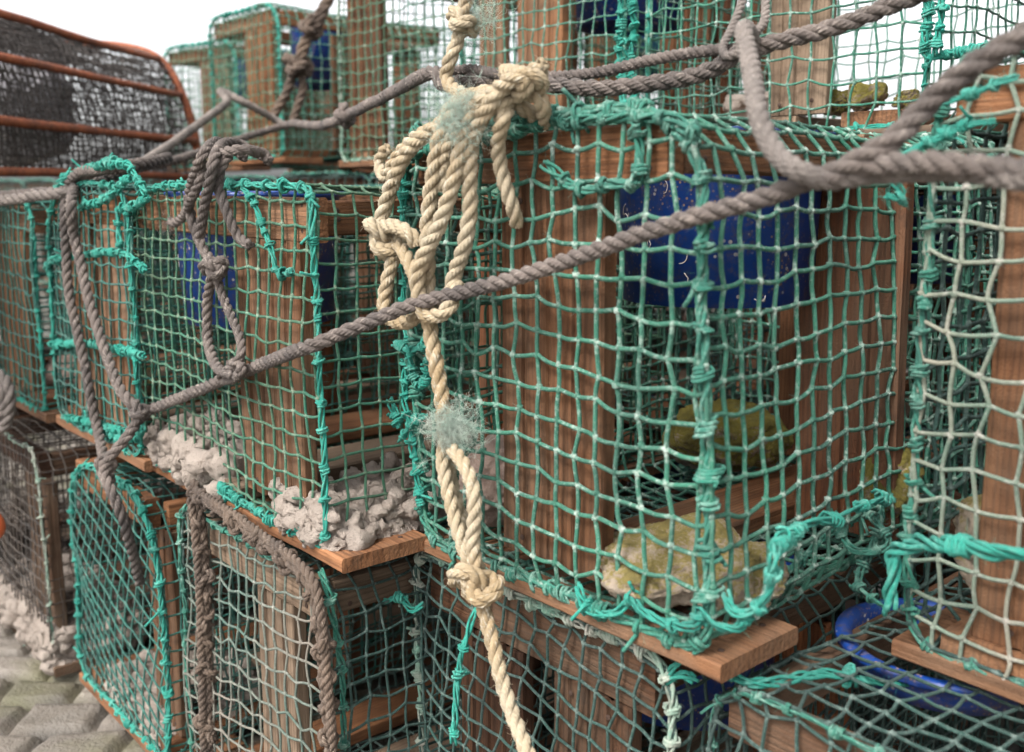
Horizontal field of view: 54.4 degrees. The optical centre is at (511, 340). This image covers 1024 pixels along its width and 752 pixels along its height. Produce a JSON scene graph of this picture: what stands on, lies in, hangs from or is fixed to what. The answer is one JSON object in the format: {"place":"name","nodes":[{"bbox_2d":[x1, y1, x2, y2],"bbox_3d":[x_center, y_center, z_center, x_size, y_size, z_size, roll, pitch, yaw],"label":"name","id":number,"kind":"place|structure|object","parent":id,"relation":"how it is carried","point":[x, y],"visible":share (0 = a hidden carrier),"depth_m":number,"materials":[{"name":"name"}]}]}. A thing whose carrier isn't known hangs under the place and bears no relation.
{"place":"outdoors","nodes":[
{"label":"outdoors","id":0,"kind":"place"},
{"bbox_2d":[0,234,1023,751],"bbox_3d":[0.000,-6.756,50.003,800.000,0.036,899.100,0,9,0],"label":"ground","id":1,"kind":"structure","parent":0,"point":[40,710],"depth_m":1.70,"materials":[{"name":"stone"}]},
{"bbox_2d":[39,286,67,336],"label":"lobster pot","id":2,"kind":"object","parent":1,"relation":"on","point":[48,294],"visible":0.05,"depth_m":4.39,"materials":[{"name":"blue wood"}]},
{"bbox_2d":[0,179,155,273],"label":"lobster pot","id":3,"kind":"object","parent":2,"relation":"on","point":[7,186],"visible":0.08,"depth_m":4.56,"materials":[{"name":"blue wood"}]},
{"bbox_2d":[22,178,165,289],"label":"lobster pot","id":4,"kind":"object","parent":2,"relation":"on","point":[41,182],"visible":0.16,"depth_m":4.28,"materials":[{"name":"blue wood"}]},
{"bbox_2d":[0,407,190,564],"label":"lobster pot","id":5,"kind":"object","parent":1,"relation":"on","point":[19,412],"visible":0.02,"depth_m":2.32,"materials":[{"name":"wood"}]},
{"bbox_2d":[0,204,234,368],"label":"lobster pot","id":6,"kind":"object","parent":5,"relation":"on","point":[47,350],"visible":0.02,"depth_m":2.40,"materials":[{"name":"brown wood"}]},
{"bbox_2d":[0,9,200,179],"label":"rusty cage","id":7,"kind":"object","parent":6,"relation":"on","point":[23,35],"visible":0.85,"depth_m":2.44,"materials":[{"name":"metal"}]},
{"bbox_2d":[0,54,75,166],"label":"plastic sheet","id":8,"kind":"object","parent":7,"relation":"in","point":[38,115],"visible":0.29,"depth_m":2.41,"materials":[{"name":"grey plastic"}]},
{"bbox_2d":[141,315,161,326],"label":"lobster pot","id":9,"kind":"object","parent":1,"relation":"on","point":[151,319],"visible":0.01,"depth_m":3.50,"materials":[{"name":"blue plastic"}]},
{"bbox_2d":[102,179,166,308],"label":"lobster pot","id":10,"kind":"object","parent":9,"relation":"on","point":[147,181],"visible":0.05,"depth_m":3.48,"materials":[{"name":"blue wood"}]},
{"bbox_2d":[163,39,373,172],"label":"lobster pot","id":11,"kind":"object","parent":10,"relation":"on","point":[197,58],"visible":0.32,"depth_m":3.43,"materials":[{"name":"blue wood"}]},
{"bbox_2d":[0,414,338,677],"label":"lobster pot","id":12,"kind":"object","parent":1,"relation":"on","point":[37,601],"visible":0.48,"depth_m":1.83,"materials":[{"name":"plastic"}]},
{"bbox_2d":[0,514,5,537],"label":"float","id":13,"kind":"object","parent":12,"relation":"hanging from","point":[2,526],"visible":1,"depth_m":1.61,"materials":[{"name":"orange plastic"}]},
{"bbox_2d":[0,200,240,422],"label":"lobster pot","id":14,"kind":"object","parent":12,"relation":"on","point":[23,356],"visible":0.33,"depth_m":1.86,"materials":[{"name":"brown wood"}]},
{"bbox_2d":[0,369,16,434],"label":"cream rope","id":15,"kind":"object","parent":14,"relation":"hanging from","point":[8,400],"visible":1,"depth_m":1.73,"materials":[{"name":"grey fabric"}]},
{"bbox_2d":[45,354,77,385],"bbox_3d":[-0.831,0.053,1.924,0.126,0.066,0.100,0,9,0],"label":"stone","id":16,"kind":"object","parent":14,"relation":"on","point":[49,367],"visible":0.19,"depth_m":1.89,"materials":[{"name":"grey stone"}]},
{"bbox_2d":[66,426,460,751],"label":"lobster pot","id":17,"kind":"object","parent":1,"relation":"on","point":[139,697],"visible":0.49,"depth_m":1.59,"materials":[{"name":"fabric"}]},
{"bbox_2d":[43,153,463,472],"bbox_3d":[-0.432,-0.083,1.750,0.640,0.472,0.503,-8,12,-41],"label":"lobster pot","id":18,"kind":"object","parent":17,"relation":"on","point":[106,230],"visible":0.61,"depth_m":1.57,"materials":[{"name":"blue plastic"}]},
{"bbox_2d":[57,151,175,482],"bbox_3d":[-0.620,-0.044,1.489,0.204,0.483,0.266,0,9,0],"label":"grey rope","id":19,"kind":"object","parent":18,"relation":"hanging from","point":[69,229],"visible":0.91,"depth_m":1.51,"materials":[{"name":"grey fabric"}]},
{"bbox_2d":[0,87,285,205],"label":"grey rope","id":20,"kind":"object","parent":18,"relation":"on","point":[226,96],"visible":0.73,"depth_m":1.96,"materials":[{"name":"grey fabric"}]},
{"bbox_2d":[158,136,273,384],"bbox_3d":[-0.354,-0.103,1.253,0.110,0.306,0.235,-7,11,-37],"label":"rope hank","id":21,"kind":"object","parent":20,"relation":"hanging from","point":[208,176],"visible":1,"depth_m":1.19,"materials":[{"name":"grey fabric"}]},
{"bbox_2d":[145,368,170,400],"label":"stone","id":22,"kind":"object","parent":18,"relation":"on","point":[149,388],"visible":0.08,"depth_m":1.74,"materials":[{"name":"grey stone"}]},
{"bbox_2d":[0,65,495,195],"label":"grey rope","id":23,"kind":"object","parent":18,"relation":"on","point":[344,115],"visible":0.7,"depth_m":1.58,"materials":[{"name":"grey fabric"}]},
{"bbox_2d":[333,361,376,445],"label":"lobster pot","id":24,"kind":"object","parent":1,"relation":"on","point":[341,364],"depth_m":2.52,"materials":[{"name":"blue wood"}]},
{"bbox_2d":[280,170,474,360],"bbox_3d":[-0.257,-0.221,2.691,0.600,0.470,0.452,-8,12,-42],"label":"lobster pot","id":25,"kind":"object","parent":24,"relation":"on","point":[355,178],"visible":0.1,"depth_m":2.46,"materials":[{"name":"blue wood"}]},
{"bbox_2d":[653,307,685,318],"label":"lobster pot","id":26,"kind":"object","parent":24,"relation":"on","point":[669,312],"depth_m":3.13,"materials":[{"name":"blue plastic"}]},
{"bbox_2d":[174,454,664,751],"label":"lobster pot","id":27,"kind":"object","parent":1,"relation":"on","point":[292,588],"visible":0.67,"depth_m":1.25,"materials":[{"name":"brown plastic"}]},
{"bbox_2d":[126,176,675,573],"bbox_3d":[-0.155,-0.016,1.471,0.645,0.445,0.583,-8,12,-41],"label":"lobster pot","id":28,"kind":"object","parent":27,"relation":"on","point":[268,466],"visible":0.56,"depth_m":1.21,"materials":[{"name":"blue plastic"}]},
{"bbox_2d":[96,146,1023,585],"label":"grey rope","id":29,"kind":"object","parent":28,"relation":"hanging from","point":[956,164],"visible":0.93,"depth_m":0.88,"materials":[{"name":"grey fabric"}]},
{"bbox_2d":[382,480,956,751],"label":"lobster pot","id":30,"kind":"object","parent":1,"relation":"on","point":[610,696],"visible":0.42,"depth_m":1.09,"materials":[{"name":"blue plastic"}]},
{"bbox_2d":[386,87,997,683],"bbox_3d":[0.260,-0.004,1.159,0.650,0.525,0.550,-8,11,-41],"label":"lobster pot","id":31,"kind":"object","parent":30,"relation":"on","point":[826,275],"visible":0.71,"depth_m":0.99,"materials":[{"name":"blue plastic"}]},
{"bbox_2d":[361,0,553,751],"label":"rope hank","id":32,"kind":"object","parent":31,"relation":"hanging from","point":[452,133],"visible":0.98,"depth_m":0.98,"materials":[{"name":"beige fabric"}]},
{"bbox_2d":[458,428,503,526],"bbox_3d":[-0.009,0.161,1.157,0.102,0.114,0.101,3,9,17],"label":"stone","id":33,"kind":"object","parent":31,"relation":"in","point":[489,488],"visible":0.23,"depth_m":1.12,"materials":[{"name":"grey stone"}]},
{"bbox_2d":[438,43,735,79],"bbox_3d":[0.066,-0.283,1.031,0.365,0.034,0.032,5,10,31],"label":"grey rope","id":34,"kind":"object","parent":31,"relation":"on","point":[659,58],"visible":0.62,"depth_m":1.00,"materials":[{"name":"grey fabric"}]},
{"bbox_2d":[600,512,788,614],"bbox_3d":[0.169,0.213,0.979,0.193,0.077,0.150,0,9,0],"label":"stone","id":35,"kind":"object","parent":31,"relation":"in","point":[614,582],"visible":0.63,"depth_m":0.93,"materials":[{"name":"beige stone"}]},
{"bbox_2d":[498,0,931,97],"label":"grey rope","id":36,"kind":"object","parent":31,"relation":"on","point":[875,11],"visible":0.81,"depth_m":0.94,"materials":[{"name":"grey fabric"}]},
{"bbox_2d":[718,0,770,62],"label":"white cord","id":37,"kind":"object","parent":36,"relation":"attached to","point":[727,36],"visible":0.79,"depth_m":0.94,"materials":[{"name":"fabric"}]},
{"bbox_2d":[731,14,1023,194],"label":"grey rope","id":38,"kind":"object","parent":36,"relation":"hanging from","point":[781,158],"visible":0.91,"depth_m":0.70,"materials":[{"name":"grey fabric"}]},
{"bbox_2d":[814,21,1023,184],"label":"grey rope","id":39,"kind":"object","parent":38,"relation":"attached to","point":[969,68],"visible":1,"depth_m":0.66,"materials":[{"name":"grey fabric"}]},
{"bbox_2d":[662,398,793,471],"bbox_3d":[0.291,0.132,1.360,0.177,0.099,0.131,0,9,0],"label":"stone","id":40,"kind":"object","parent":31,"relation":"in","point":[682,441],"visible":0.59,"depth_m":1.31,"materials":[{"name":"stone"}]},
{"bbox_2d":[858,447,924,530],"bbox_3d":[0.413,0.162,1.115,0.077,0.108,0.106,0,9,0],"label":"stone","id":41,"kind":"object","parent":31,"relation":"in","point":[900,491],"visible":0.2,"depth_m":1.07,"materials":[{"name":"stone"}]},
{"bbox_2d":[614,388,770,492],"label":"lobster pot","id":42,"kind":"object","parent":1,"relation":"on","point":[672,471],"visible":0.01,"depth_m":1.85,"materials":[{"name":"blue wood"}]},
{"bbox_2d":[614,252,771,431],"bbox_3d":[0.352,-0.120,2.000,0.600,0.470,0.452,-8,12,-41],"label":"lobster pot","id":43,"kind":"object","parent":42,"relation":"on","point":[681,370],"visible":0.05,"depth_m":1.86,"materials":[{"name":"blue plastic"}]},
{"bbox_2d":[459,0,812,130],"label":"lobster pot","id":44,"kind":"object","parent":43,"relation":"on","point":[544,28],"visible":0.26,"depth_m":1.84,"materials":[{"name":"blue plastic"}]},
{"bbox_2d":[710,284,913,370],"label":"lobster pot","id":45,"kind":"object","parent":42,"relation":"on","point":[910,296],"depth_m":2.32,"materials":[{"name":"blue wood"}]},
{"bbox_2d":[683,418,990,751],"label":"lobster pot","id":46,"kind":"object","parent":1,"relation":"on","point":[849,603],"visible":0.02,"depth_m":1.57,"materials":[{"name":"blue wood"}]},
{"bbox_2d":[684,183,997,486],"bbox_3d":[0.655,-0.073,1.658,0.601,0.470,0.452,-8,12,-41],"label":"lobster pot","id":47,"kind":"object","parent":46,"relation":"on","point":[936,286],"visible":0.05,"depth_m":1.55,"materials":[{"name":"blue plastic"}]},
{"bbox_2d":[641,0,1023,153],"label":"lobster pot","id":48,"kind":"object","parent":47,"relation":"on","point":[801,81],"visible":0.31,"depth_m":1.42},
{"bbox_2d":[723,91,807,116],"bbox_3d":[0.433,-0.393,1.687,0.153,0.061,0.136,0,9,0],"label":"stone","id":49,"kind":"object","parent":48,"relation":"on","point":[738,102],"visible":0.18,"depth_m":1.66,"materials":[{"name":"stone"}]},
{"bbox_2d":[824,89,851,116],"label":"stone","id":50,"kind":"object","parent":48,"relation":"in","point":[839,96],"visible":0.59,"depth_m":1.42,"materials":[{"name":"stone"}]},
{"bbox_2d":[847,81,888,111],"bbox_3d":[0.496,-0.340,1.391,0.055,0.045,0.040,2,9,14],"label":"stone","id":51,"kind":"object","parent":48,"relation":"in","point":[862,93],"visible":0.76,"depth_m":1.38,"materials":[{"name":"yellow stone"}]},
{"bbox_2d":[891,89,919,108],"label":"stone","id":52,"kind":"object","parent":48,"relation":"on","point":[911,94],"visible":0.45,"depth_m":1.35,"materials":[{"name":"yellow stone"}]},
{"bbox_2d":[906,284,946,388],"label":"lobster pot","id":53,"kind":"object","parent":46,"relation":"on","point":[910,324],"visible":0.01,"depth_m":1.99,"materials":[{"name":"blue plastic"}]},
{"bbox_2d":[700,571,1023,751],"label":"lobster pot","id":54,"kind":"object","parent":1,"relation":"on","point":[777,719],"visible":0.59,"depth_m":0.90,"materials":[{"name":"teal fabric"}]},
{"bbox_2d":[869,51,1023,704],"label":"lobster pot","id":55,"kind":"object","parent":54,"relation":"on","point":[979,643],"visible":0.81,"depth_m":0.85,"materials":[{"name":"plastic"}]},
{"bbox_2d":[953,494,981,589],"bbox_3d":[0.485,0.194,0.894,0.148,0.125,0.165,0,9,0],"label":"stone","id":56,"kind":"object","parent":55,"relation":"in","point":[962,523],"visible":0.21,"depth_m":0.92,"materials":[{"name":"grey stone"}]},
{"bbox_2d":[944,571,1023,751],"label":"lobster pot","id":57,"kind":"object","parent":1,"relation":"on","point":[1012,731],"visible":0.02,"depth_m":1.40,"materials":[{"name":"blue wood"}]},
{"bbox_2d":[946,153,998,499],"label":"lobster pot","id":58,"kind":"object","parent":57,"relation":"on","point":[957,491],"visible":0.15,"depth_m":1.27,"materials":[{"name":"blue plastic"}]},
{"bbox_2d":[912,0,987,65],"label":"lobster pot","id":59,"kind":"object","parent":58,"relation":"on","point":[935,44],"visible":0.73,"depth_m":1.21,"materials":[{"name":"fabric"}]},
{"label":"lobster pot","id":60,"kind":"object","parent":1,"relation":"on","visible":0},
{"bbox_2d":[368,172,675,391],"bbox_3d":[0.030,-0.167,2.337,0.601,0.470,0.452,-8,12,-42],"label":"lobster pot","id":61,"kind":"object","parent":60,"relation":"on","point":[465,384],"visible":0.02,"depth_m":2.21,"materials":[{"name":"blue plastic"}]},
{"bbox_2d":[336,0,643,168],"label":"lobster pot","id":62,"kind":"object","parent":61,"relation":"on","point":[368,60],"visible":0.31,"depth_m":2.27,"materials":[{"name":"brown wood"}]},
{"bbox_2d":[623,301,717,351],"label":"lobster pot","id":63,"kind":"object","parent":60,"relation":"on","point":[684,335],"depth_m":2.56,"materials":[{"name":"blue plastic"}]},
{"bbox_2d":[578,6,748,108],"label":"lobster pot","id":64,"kind":"object","parent":63,"relation":"on","point":[641,50],"visible":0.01,"depth_m":2.60,"materials":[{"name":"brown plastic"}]},
{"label":"lobster pot","id":65,"kind":"object","parent":1,"relation":"on","visible":0},
{"bbox_2d":[224,174,355,321],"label":"lobster pot","id":66,"kind":"object","parent":65,"relation":"on","point":[255,177],"visible":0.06,"depth_m":2.81,"materials":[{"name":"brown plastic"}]},
{"bbox_2d":[206,2,459,169],"bbox_3d":[-0.530,-0.754,3.030,0.652,0.446,0.446,-8,12,-41],"label":"lobster pot","id":67,"kind":"object","parent":66,"relation":"on","point":[262,35],"visible":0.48,"depth_m":2.82,"materials":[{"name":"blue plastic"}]},
{"bbox_2d":[268,0,333,120],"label":"rope hank","id":68,"kind":"object","parent":67,"relation":"hanging from","point":[299,66],"visible":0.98,"depth_m":2.53,"materials":[{"name":"grey fabric"}]},
{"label":"lobster pot","id":69,"kind":"object","parent":1,"relation":"on","visible":0},
{"bbox_2d":[149,177,354,309],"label":"lobster pot","id":70,"kind":"object","parent":69,"relation":"on","point":[154,182],"visible":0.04,"depth_m":3.34,"materials":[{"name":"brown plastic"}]},
{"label":"lobster pot","id":71,"kind":"object","parent":1,"relation":"on","visible":0},
{"bbox_2d":[89,180,166,288],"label":"lobster pot","id":72,"kind":"object","parent":71,"relation":"on","point":[155,231],"depth_m":3.91,"materials":[{"name":"brown plastic"}]},
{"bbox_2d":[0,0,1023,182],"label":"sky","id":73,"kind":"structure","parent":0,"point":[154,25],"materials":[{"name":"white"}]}
]}

